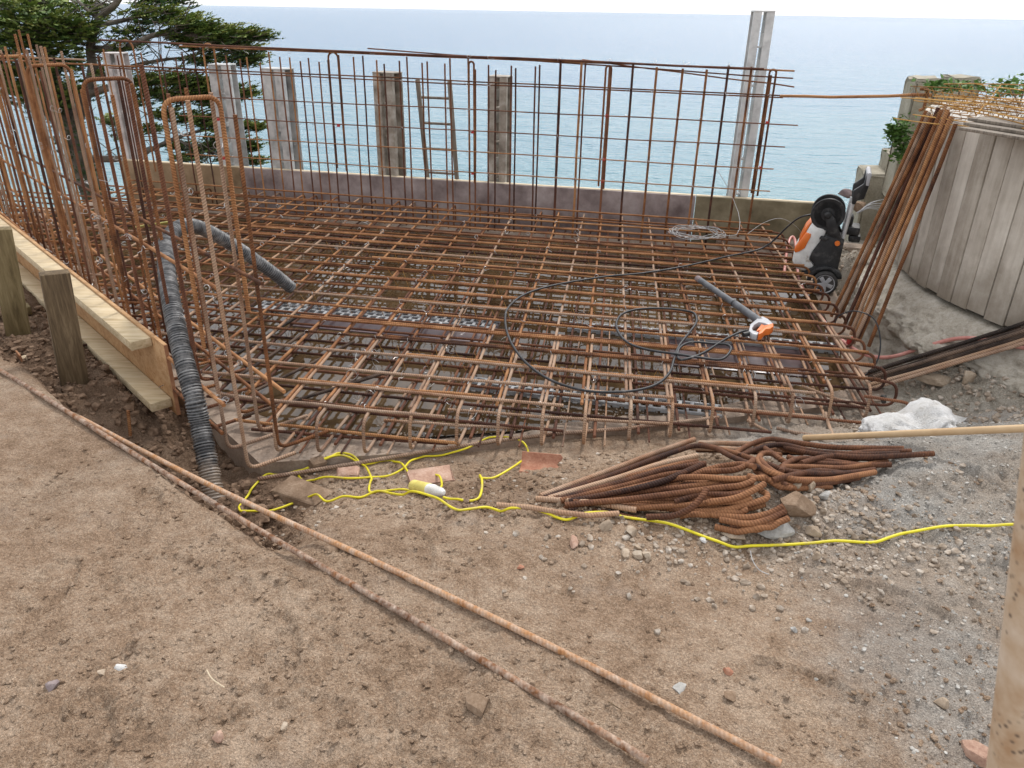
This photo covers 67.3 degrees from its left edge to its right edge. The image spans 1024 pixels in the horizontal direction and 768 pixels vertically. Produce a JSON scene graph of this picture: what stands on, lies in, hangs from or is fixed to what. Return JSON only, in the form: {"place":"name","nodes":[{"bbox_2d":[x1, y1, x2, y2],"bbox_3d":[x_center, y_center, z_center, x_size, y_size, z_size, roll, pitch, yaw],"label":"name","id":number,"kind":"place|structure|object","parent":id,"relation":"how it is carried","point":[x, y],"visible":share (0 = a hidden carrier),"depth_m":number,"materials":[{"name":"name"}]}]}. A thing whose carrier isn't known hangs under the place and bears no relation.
{"place":"outdoors","nodes":[
{"label":"outdoors","id":0,"kind":"place"},
{"bbox_2d":[0,239,1023,767],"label":"ground","id":1,"kind":"structure","parent":0,"point":[42,441],"depth_m":2.19,"materials":[{"name":"soil"}]},
{"bbox_2d":[0,226,30,335],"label":"timber stake","id":2,"kind":"object","parent":1,"relation":"on","point":[14,313],"visible":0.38,"depth_m":4.35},
{"bbox_2d":[38,269,88,385],"bbox_3d":[-2.209,-0.173,3.831,0.169,0.803,0.091,-16,31,-31],"label":"timber stake","id":3,"kind":"object","parent":1,"relation":"on","point":[61,310],"visible":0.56,"depth_m":3.75,"materials":[{"name":"wood"}]},
{"bbox_2d":[0,214,180,414],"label":"timber formwork","id":4,"kind":"object","parent":1,"relation":"on","point":[132,352],"visible":0.8,"depth_m":4.11,"materials":[{"name":"wood"}]},
{"bbox_2d":[101,52,143,159],"bbox_3d":[-3.984,-2.090,8.268,0.196,2.712,0.181,1,26,0],"label":"steel post","id":5,"kind":"object","parent":1,"relation":"on","point":[111,58],"visible":0.27,"depth_m":7.80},
{"bbox_2d":[0,298,281,541],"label":"trench clods","id":6,"kind":"object","parent":1,"relation":"on","point":[179,449],"visible":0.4,"depth_m":3.79,"materials":[{"name":"soil"}]},
{"bbox_2d":[0,0,284,202],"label":"cypress tree","id":7,"kind":"object","parent":1,"relation":"on","point":[39,22],"visible":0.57,"depth_m":9.89,"materials":[{"name":"green plant"}]},
{"bbox_2d":[207,63,248,165],"bbox_3d":[-2.827,-1.907,8.014,0.210,2.642,0.175,3,26,3],"label":"steel post","id":8,"kind":"object","parent":1,"relation":"on","point":[227,103],"visible":0.42,"depth_m":7.59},
{"bbox_2d":[261,67,303,169],"bbox_3d":[-2.258,-1.836,7.910,0.250,2.622,0.175,12,28,21],"label":"steel post","id":9,"kind":"object","parent":1,"relation":"on","point":[280,115],"visible":0.41,"depth_m":7.50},
{"bbox_2d":[271,475,334,507],"bbox_3d":[-0.886,0.462,3.257,0.249,0.042,0.136,14,29,26],"label":"brick piece","id":10,"kind":"object","parent":1,"relation":"on","point":[296,491],"visible":0.83,"depth_m":3.24,"materials":[{"name":"ceramic"}]},
{"bbox_2d":[0,368,649,764],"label":"long rebar","id":11,"kind":"object","parent":1,"relation":"on","point":[558,706],"visible":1,"depth_m":2.22,"materials":[{"name":"metal"}]},
{"bbox_2d":[372,71,406,175],"bbox_3d":[-1.175,-1.712,7.694,0.215,2.622,0.175,13,29,24],"label":"steel post","id":12,"kind":"object","parent":1,"relation":"on","point":[394,118],"visible":0.45,"depth_m":7.28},
{"bbox_2d":[406,465,454,483],"bbox_3d":[-0.350,0.404,3.322,0.198,0.040,0.115,-6,27,-15],"label":"brick piece","id":13,"kind":"object","parent":1,"relation":"on","point":[427,475],"visible":0.69,"depth_m":3.32,"materials":[{"name":"pink brick"}]},
{"bbox_2d":[80,416,781,767],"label":"long rebar","id":14,"kind":"object","parent":1,"relation":"on","point":[692,718],"visible":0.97,"depth_m":2.15,"materials":[{"name":"metal"}]},
{"bbox_2d":[415,79,458,178],"bbox_3d":[-0.680,-1.833,7.623,0.494,2.202,0.038,7,26,11],"label":"ladder","id":15,"kind":"object","parent":1,"relation":"on","point":[420,111],"visible":0.42,"depth_m":7.32,"materials":[{"name":"brown wood"}]},
{"bbox_2d":[6,200,884,474],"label":"blinding slab","id":16,"kind":"structure","parent":1,"relation":"on","point":[264,450],"depth_m":3.81,"materials":[{"name":"concrete"}]},
{"bbox_2d":[253,300,499,328],"bbox_3d":[-0.918,-0.444,5.154,1.674,0.053,0.183,6,26,10],"label":"spacer strip","id":17,"kind":"object","parent":16,"relation":"on","point":[357,312],"visible":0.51,"depth_m":5.15,"materials":[{"name":"grey plastic"}]},
{"bbox_2d":[293,306,500,342],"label":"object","id":18,"kind":"object","parent":16,"relation":"on","point":[401,329],"visible":0.14,"depth_m":4.95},
{"bbox_2d":[20,207,845,439],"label":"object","id":19,"kind":"structure","parent":16,"relation":"on","point":[333,419],"depth_m":5.16,"materials":[{"name":"metal"}]},
{"bbox_2d":[0,184,908,454],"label":"rebar mat","id":20,"kind":"object","parent":16,"relation":"on","point":[670,387],"visible":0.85,"depth_m":4.66,"materials":[{"name":"orange metal"}]},
{"bbox_2d":[0,30,328,467],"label":"rebar wall starters","id":21,"kind":"object","parent":20,"relation":"on","point":[50,166],"visible":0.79,"depth_m":3.86,"materials":[{"name":"metal"}]},
{"bbox_2d":[157,218,295,501],"bbox_3d":[-1.556,-0.242,3.977,0.528,1.004,2.071,-1,26,-5],"label":"suction hose","id":22,"kind":"object","parent":20,"relation":"on","point":[192,391],"visible":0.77,"depth_m":3.42,"materials":[{"name":"plastic"}]},
{"bbox_2d":[0,39,797,250],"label":"rebar wall mesh","id":23,"kind":"object","parent":20,"relation":"on","point":[767,95],"depth_m":6.67,"materials":[{"name":"metal"}]},
{"bbox_2d":[780,93,910,98],"bbox_3d":[2.471,-2.138,5.699,0.969,0.096,0.025,19,31,32],"label":"tie bar","id":24,"kind":"object","parent":23,"relation":"attached to","point":[849,96],"visible":0.97,"depth_m":5.69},
{"bbox_2d":[504,214,810,392],"bbox_3d":[0.911,-0.721,4.878,3.048,0.350,1.393,-37,44,-51],"label":"pressure hose","id":25,"kind":"object","parent":20,"relation":"on","point":[676,353],"visible":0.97,"depth_m":4.21,"materials":[{"name":"black rubber"}]},
{"bbox_2d":[668,162,739,239],"bbox_3d":[1.598,-1.466,6.209,0.506,0.500,0.630,24,34,38],"label":"wire coil","id":26,"kind":"object","parent":20,"relation":"on","point":[692,227],"visible":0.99,"depth_m":6.30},
{"bbox_2d":[695,275,772,339],"bbox_3d":[1.370,-0.489,4.742,0.217,0.050,1.067,0,26,-3],"label":"spray lance","id":27,"kind":"object","parent":20,"relation":"on","point":[764,324],"visible":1,"depth_m":4.52,"materials":[{"name":"grey plastic"}]},
{"bbox_2d":[257,416,719,480],"bbox_3d":[-0.048,0.287,3.652,2.227,0.083,0.070,-5,27,-12],"label":"edge rebar","id":28,"kind":"object","parent":16,"relation":"on","point":[324,468],"visible":0.8,"depth_m":3.59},
{"bbox_2d":[282,382,878,460],"bbox_3d":[0.463,0.163,3.918,3.202,0.018,0.361,-5,26,-11],"label":"slab grit","id":29,"kind":"object","parent":16,"relation":"on","point":[726,397],"visible":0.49,"depth_m":3.82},
{"bbox_2d":[465,377,721,417],"bbox_3d":[0.420,0.083,4.118,1.364,0.053,0.128,7,26,11],"label":"spacer strip","id":30,"kind":"object","parent":16,"relation":"on","point":[616,404],"visible":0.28,"depth_m":4.07,"materials":[{"name":"grey plastic"}]},
{"bbox_2d":[567,321,839,353],"bbox_3d":[1.192,-0.285,4.903,1.674,0.053,0.128,5,26,9],"label":"spacer strip","id":31,"kind":"object","parent":16,"relation":"on","point":[677,338],"visible":0.38,"depth_m":4.88,"materials":[{"name":"grey metal"}]},
{"bbox_2d":[669,339,810,377],"bbox_3d":[1.353,-0.155,4.638,0.800,0.018,0.400,6,26,9],"label":"plywood sheet","id":32,"kind":"object","parent":16,"relation":"on","point":[763,361],"visible":0.31,"depth_m":4.62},
{"bbox_2d":[716,234,867,251],"bbox_3d":[2.458,-1.211,6.748,1.300,0.090,0.160,6,26,11],"label":"concrete ledge","id":33,"kind":"object","parent":16,"relation":"on","point":[850,247],"visible":0.28,"depth_m":6.74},
{"bbox_2d":[792,166,871,294],"bbox_3d":[2.340,-1.143,5.665,0.438,0.884,0.451,11,27,19],"label":"pressure washer","id":34,"kind":"object","parent":16,"relation":"on","point":[818,249],"visible":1,"depth_m":5.58,"materials":[{"name":"plastic"}]},
{"bbox_2d":[830,110,927,316],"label":"leaning rebar","id":35,"kind":"object","parent":16,"relation":"on","point":[883,204],"visible":0.99,"depth_m":4.85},
{"bbox_2d":[834,112,930,318],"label":"leaning rebar","id":36,"kind":"object","parent":16,"relation":"on","point":[908,158],"visible":0.92,"depth_m":4.80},
{"bbox_2d":[838,115,933,318],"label":"leaning rebar","id":37,"kind":"object","parent":16,"relation":"on","point":[903,178],"visible":0.99,"depth_m":4.76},
{"bbox_2d":[843,107,939,323],"bbox_3d":[2.332,-0.997,4.762,0.345,1.352,0.025,-6,27,-14],"label":"leaning rebar","id":38,"kind":"object","parent":16,"relation":"on","point":[886,228],"visible":0.77,"depth_m":4.75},
{"bbox_2d":[846,109,943,329],"bbox_3d":[2.312,-0.959,4.681,0.280,1.352,0.030,0,26,-2],"label":"leaning rebar","id":39,"kind":"object","parent":16,"relation":"on","point":[913,174],"visible":1,"depth_m":4.64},
{"bbox_2d":[849,105,947,335],"bbox_3d":[2.336,-0.968,4.678,0.422,1.375,0.028,-13,29,-27],"label":"leaning rebar","id":40,"kind":"object","parent":16,"relation":"on","point":[866,295],"visible":0.76,"depth_m":4.69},
{"bbox_2d":[852,109,949,336],"bbox_3d":[2.303,-0.919,4.587,0.295,1.364,0.026,-5,27,-12],"label":"leaning rebar","id":41,"kind":"object","parent":16,"relation":"on","point":[921,174],"visible":0.86,"depth_m":4.53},
{"bbox_2d":[854,116,954,343],"bbox_3d":[2.299,-0.878,4.546,0.423,1.326,0.026,-12,29,-24],"label":"leaning rebar","id":42,"kind":"object","parent":16,"relation":"on","point":[879,285],"visible":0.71,"depth_m":4.62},
{"bbox_2d":[860,116,952,339],"bbox_3d":[2.304,-0.880,4.539,0.260,1.336,0.029,-2,26,-7],"label":"leaning rebar","id":43,"kind":"object","parent":16,"relation":"on","point":[928,171],"visible":0.87,"depth_m":4.45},
{"bbox_2d":[867,123,957,346],"bbox_3d":[2.297,-0.820,4.444,0.221,1.309,0.025,-2,26,-6],"label":"leaning rebar","id":44,"kind":"object","parent":16,"relation":"on","point":[920,215],"visible":1,"depth_m":4.41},
{"bbox_2d":[870,338,1023,385],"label":"dark rebar","id":45,"kind":"object","parent":16,"relation":"on","point":[949,361],"visible":0.84,"depth_m":4.08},
{"bbox_2d":[871,341,1023,387],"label":"dark rebar","id":46,"kind":"object","parent":16,"relation":"on","point":[971,358],"visible":0.8,"depth_m":4.06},
{"bbox_2d":[871,334,1023,381],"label":"dark rebar","id":47,"kind":"object","parent":16,"relation":"on","point":[953,356],"visible":0.91,"depth_m":4.10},
{"bbox_2d":[873,329,1023,377],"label":"dark rebar","id":48,"kind":"object","parent":47,"relation":"on","point":[983,343],"visible":0.94,"depth_m":4.08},
{"bbox_2d":[868,321,1023,373],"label":"dark rebar","id":49,"kind":"object","parent":48,"relation":"on","point":[979,337],"visible":1,"depth_m":4.15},
{"bbox_2d":[122,159,814,242],"bbox_3d":[-0.648,-1.676,7.450,6.966,0.606,0.068,6,26,11],"label":"formwork","id":50,"kind":"object","parent":1,"relation":"on","point":[764,210],"visible":0.45,"depth_m":7.25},
{"bbox_2d":[465,693,488,715],"bbox_3d":[-0.086,0.780,1.869,0.059,0.032,0.063,1,26,0],"label":"stone","id":51,"kind":"object","parent":1,"relation":"on","point":[476,704],"visible":1,"depth_m":1.86,"materials":[{"name":"stone"}]},
{"bbox_2d":[487,74,512,182],"bbox_3d":[-0.127,-1.598,7.496,0.180,2.622,0.175,9,27,16],"label":"steel post","id":52,"kind":"object","parent":1,"relation":"on","point":[502,124],"visible":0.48,"depth_m":7.08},
{"bbox_2d":[0,447,1013,767],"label":"soil clods","id":53,"kind":"object","parent":1,"relation":"on","point":[262,751],"visible":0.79,"depth_m":2.01,"materials":[{"name":"soil"}]},
{"bbox_2d":[519,451,562,472],"bbox_3d":[0.127,0.358,3.371,0.182,0.057,0.136,5,26,7],"label":"clay tile","id":54,"kind":"object","parent":1,"relation":"on","point":[534,460],"visible":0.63,"depth_m":3.40,"materials":[{"name":"red brick"}]},
{"bbox_2d":[496,502,619,517],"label":"bent rebar","id":55,"kind":"object","parent":1,"relation":"on","point":[563,512],"visible":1,"depth_m":2.60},
{"bbox_2d":[535,496,636,512],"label":"bent rebar","id":56,"kind":"object","parent":1,"relation":"on","point":[620,507],"visible":0.66,"depth_m":2.67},
{"bbox_2d":[557,461,706,496],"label":"bent rebar","id":57,"kind":"object","parent":56,"relation":"on","point":[660,470],"visible":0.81,"depth_m":2.81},
{"bbox_2d":[568,461,704,501],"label":"bent rebar","id":58,"kind":"object","parent":56,"relation":"on","point":[655,483],"visible":0.97,"depth_m":2.71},
{"bbox_2d":[560,457,755,503],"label":"bent rebar","id":59,"kind":"object","parent":56,"relation":"on","point":[735,469],"visible":0.74,"depth_m":2.75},
{"bbox_2d":[628,495,752,510],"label":"bent rebar","id":60,"kind":"object","parent":56,"relation":"on","point":[662,506],"visible":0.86,"depth_m":2.62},
{"bbox_2d":[539,437,695,495],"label":"bent rebar","id":61,"kind":"object","parent":1,"relation":"on","point":[640,458],"visible":0.82,"depth_m":3.04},
{"bbox_2d":[548,453,698,496],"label":"bent rebar","id":62,"kind":"object","parent":1,"relation":"on","point":[649,466],"visible":0.8,"depth_m":2.92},
{"bbox_2d":[238,436,1013,548],"bbox_3d":[0.329,0.416,3.026,2.955,0.439,0.984,11,28,20],"label":"extension cable","id":63,"kind":"object","parent":1,"relation":"on","point":[370,476],"visible":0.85,"depth_m":2.81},
{"bbox_2d":[408,480,445,496],"bbox_3d":[-0.335,0.421,3.053,0.051,0.123,0.246,-18,32,-33],"label":"cable connector","id":64,"kind":"object","parent":63,"relation":"attached to","point":[429,488],"visible":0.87,"depth_m":3.02,"materials":[{"name":"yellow plastic"}]},
{"bbox_2d":[610,503,694,511],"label":"bent rebar","id":65,"kind":"object","parent":1,"relation":"on","point":[671,510],"visible":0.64,"depth_m":2.64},
{"bbox_2d":[695,489,770,511],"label":"bent rebar","id":66,"kind":"object","parent":65,"relation":"on","point":[765,497],"visible":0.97,"depth_m":2.54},
{"bbox_2d":[707,481,766,504],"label":"bent rebar","id":67,"kind":"object","parent":66,"relation":"on","point":[741,495],"visible":1,"depth_m":2.55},
{"bbox_2d":[565,473,756,507],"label":"bent rebar","id":68,"kind":"object","parent":1,"relation":"on","point":[751,480],"visible":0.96,"depth_m":2.63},
{"bbox_2d":[543,443,788,495],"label":"bent rebar","id":69,"kind":"object","parent":1,"relation":"on","point":[729,455],"visible":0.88,"depth_m":2.99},
{"bbox_2d":[646,487,709,519],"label":"bent rebar","id":70,"kind":"object","parent":1,"relation":"on","point":[696,502],"visible":1,"depth_m":2.56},
{"bbox_2d":[609,474,765,490],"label":"bent rebar","id":71,"kind":"object","parent":1,"relation":"on","point":[707,477],"visible":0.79,"depth_m":2.65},
{"bbox_2d":[680,507,748,518],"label":"bent rebar","id":72,"kind":"object","parent":1,"relation":"on","point":[700,514],"visible":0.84,"depth_m":2.56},
{"bbox_2d":[711,503,785,519],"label":"bent rebar","id":73,"kind":"object","parent":72,"relation":"on","point":[754,516],"visible":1,"depth_m":2.50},
{"bbox_2d":[451,462,1019,682],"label":"rubble gravel","id":74,"kind":"structure","parent":1,"relation":"on","point":[825,506],"depth_m":2.48,"materials":[{"name":"gravel"}]},
{"bbox_2d":[758,523,794,538],"bbox_3d":[0.868,0.467,2.537,0.134,0.078,0.082,1,26,0],"label":"stone","id":75,"kind":"object","parent":74,"relation":"on","point":[785,530],"visible":0.4,"depth_m":2.51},
{"bbox_2d":[714,517,780,534],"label":"bent rebar","id":76,"kind":"object","parent":1,"relation":"on","point":[731,530],"visible":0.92,"depth_m":2.50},
{"bbox_2d":[719,508,786,526],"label":"bent rebar","id":77,"kind":"object","parent":76,"relation":"on","point":[755,522],"visible":1,"depth_m":2.49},
{"bbox_2d":[726,10,774,196],"bbox_3d":[2.018,-1.607,6.951,0.165,3.182,0.175,4,26,6],"label":"steel post","id":78,"kind":"object","parent":1,"relation":"on","point":[752,46],"visible":0.49,"depth_m":6.50,"materials":[{"name":"metal"}]},
{"bbox_2d":[698,442,814,476],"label":"bent rebar","id":79,"kind":"object","parent":1,"relation":"on","point":[744,456],"visible":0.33,"depth_m":3.01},
{"bbox_2d":[737,442,899,457],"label":"bent rebar","id":80,"kind":"object","parent":79,"relation":"on","point":[760,447],"visible":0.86,"depth_m":2.99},
{"bbox_2d":[783,446,934,459],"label":"bent rebar","id":81,"kind":"object","parent":80,"relation":"on","point":[870,456],"visible":0.94,"depth_m":2.89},
{"bbox_2d":[779,459,888,469],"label":"bent rebar","id":82,"kind":"object","parent":81,"relation":"on","point":[836,467],"visible":0.73,"depth_m":2.83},
{"bbox_2d":[757,471,792,490],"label":"bent rebar","id":83,"kind":"object","parent":1,"relation":"on","point":[777,485],"visible":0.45,"depth_m":2.61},
{"bbox_2d":[756,450,815,483],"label":"bent rebar","id":84,"kind":"object","parent":83,"relation":"on","point":[791,478],"visible":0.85,"depth_m":2.65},
{"bbox_2d":[755,453,876,481],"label":"bent rebar","id":85,"kind":"object","parent":84,"relation":"on","point":[773,473],"visible":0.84,"depth_m":2.73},
{"bbox_2d":[747,444,835,458],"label":"bent rebar","id":86,"kind":"object","parent":1,"relation":"on","point":[781,448],"visible":0.2,"depth_m":3.07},
{"bbox_2d":[735,436,903,451],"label":"bent rebar","id":87,"kind":"object","parent":86,"relation":"on","point":[744,447],"visible":0.88,"depth_m":3.02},
{"bbox_2d":[780,491,816,517],"bbox_3d":[0.958,0.406,2.583,0.133,0.086,0.096,1,26,0],"label":"stone","id":88,"kind":"object","parent":1,"relation":"on","point":[796,504],"visible":0.88,"depth_m":2.55,"materials":[{"name":"stone"}]},
{"bbox_2d":[767,462,876,476],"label":"bent rebar","id":89,"kind":"object","parent":1,"relation":"on","point":[815,473],"visible":0.76,"depth_m":2.73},
{"bbox_2d":[811,459,873,463],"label":"bent rebar","id":90,"kind":"object","parent":1,"relation":"on","point":[850,460],"visible":0.22,"depth_m":2.93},
{"bbox_2d":[799,449,911,463],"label":"bent rebar","id":91,"kind":"object","parent":90,"relation":"on","point":[813,459],"visible":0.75,"depth_m":2.90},
{"bbox_2d":[696,421,1023,767],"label":"sand grit","id":92,"kind":"object","parent":1,"relation":"on","point":[912,748],"visible":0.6,"depth_m":2.45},
{"bbox_2d":[858,397,966,439],"bbox_3d":[1.856,0.196,3.470,0.590,0.222,0.357,1,26,0],"label":"sack","id":93,"kind":"object","parent":1,"relation":"on","point":[923,413],"visible":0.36,"depth_m":3.44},
{"bbox_2d":[802,424,1023,440],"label":"wooden handle","id":94,"kind":"object","parent":1,"relation":"on","point":[1019,428],"visible":1,"depth_m":3.02,"materials":[{"name":"brown wood"}]},
{"bbox_2d":[845,74,981,240],"bbox_3d":[3.592,-1.911,6.821,0.892,1.548,0.894,1,26,0],"label":"stepped concrete","id":95,"kind":"object","parent":1,"relation":"on","point":[884,171],"visible":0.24,"depth_m":6.73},
{"bbox_2d":[831,244,1023,431],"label":"bank rubble","id":96,"kind":"object","parent":1,"relation":"on","point":[987,394],"visible":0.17,"depth_m":3.92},
{"bbox_2d":[840,241,1023,392],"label":"rock ledge","id":97,"kind":"object","parent":1,"relation":"on","point":[918,318],"visible":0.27,"depth_m":4.57,"materials":[{"name":"stone"}]},
{"bbox_2d":[783,236,1023,359],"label":"water hose","id":98,"kind":"object","parent":97,"relation":"on","point":[946,340],"visible":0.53,"depth_m":4.53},
{"bbox_2d":[915,373,950,386],"bbox_3d":[2.312,-0.017,4.147,0.253,0.074,0.102,11,28,20],"label":"stone","id":99,"kind":"object","parent":1,"relation":"on","point":[936,380],"visible":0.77,"depth_m":4.12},
{"bbox_2d":[895,97,1023,326],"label":"round wall","id":100,"kind":"structure","parent":1,"relation":"on","point":[966,250],"depth_m":4.29,"materials":[{"name":"wood"}]},
{"bbox_2d":[881,112,916,163],"bbox_3d":[3.068,-1.935,6.070,0.304,0.395,0.262,1,26,0],"label":"shrub","id":101,"kind":"object","parent":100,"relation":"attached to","point":[896,133],"visible":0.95,"depth_m":6.06,"materials":[{"name":"green plant"}]},
{"bbox_2d":[959,126,1023,140],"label":"plank","id":102,"kind":"object","parent":100,"relation":"on","point":[995,133],"visible":0.6,"depth_m":3.83,"materials":[{"name":"grey wood"}]},
{"bbox_2d":[963,122,1023,134],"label":"plank","id":103,"kind":"object","parent":102,"relation":"on","point":[997,127],"visible":0.59,"depth_m":3.90,"materials":[{"name":"grey wood"}]},
{"bbox_2d":[924,94,1023,128],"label":"wire girder","id":104,"kind":"object","parent":103,"relation":"on","point":[968,116],"visible":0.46,"depth_m":4.43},
{"bbox_2d":[913,89,1023,124],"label":"wire girder","id":105,"kind":"object","parent":104,"relation":"on","point":[960,108],"visible":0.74,"depth_m":4.41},
{"bbox_2d":[900,86,1023,110],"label":"wire girder","id":106,"kind":"object","parent":105,"relation":"on","point":[962,102],"visible":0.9,"depth_m":4.40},
{"bbox_2d":[933,83,1023,102],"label":"wire girder","id":107,"kind":"object","parent":105,"relation":"on","point":[961,97],"visible":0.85,"depth_m":4.32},
{"bbox_2d":[968,116,1023,128],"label":"plank","id":108,"kind":"object","parent":103,"relation":"on","point":[993,120],"visible":1,"depth_m":3.98,"materials":[{"name":"grey wood"}]},
{"bbox_2d":[961,740,987,767],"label":"piece of brick","id":109,"kind":"object","parent":1,"relation":"on","point":[976,752],"visible":0.81,"depth_m":1.80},
{"bbox_2d":[986,435,1023,767],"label":"scaffold pole","id":110,"kind":"object","parent":1,"relation":"on","point":[1006,745],"visible":1,"depth_m":0.60,"materials":[{"name":"wood"}]},
{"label":"bent rebar","id":111,"kind":"object","parent":1,"relation":"on","visible":0},
{"bbox_2d":[627,481,738,495],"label":"bent rebar","id":112,"kind":"object","parent":111,"relation":"on","point":[674,487],"visible":0.58,"depth_m":2.69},
{"bbox_2d":[0,4,1023,240],"bbox_3d":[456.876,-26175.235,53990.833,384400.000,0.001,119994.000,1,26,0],"label":"sea","id":113,"kind":"structure","parent":0,"point":[831,145],"depth_m":416.54,"materials":[{"name":"liquid"}]},
{"bbox_2d":[69,0,1023,19],"label":"sky","id":114,"kind":"structure","parent":0,"point":[963,9],"materials":[{"name":"white"}]},
{"bbox_2d":[258,446,887,548],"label":"slope gravel","id":115,"kind":"structure","parent":0,"point":[344,505],"depth_m":3.09,"materials":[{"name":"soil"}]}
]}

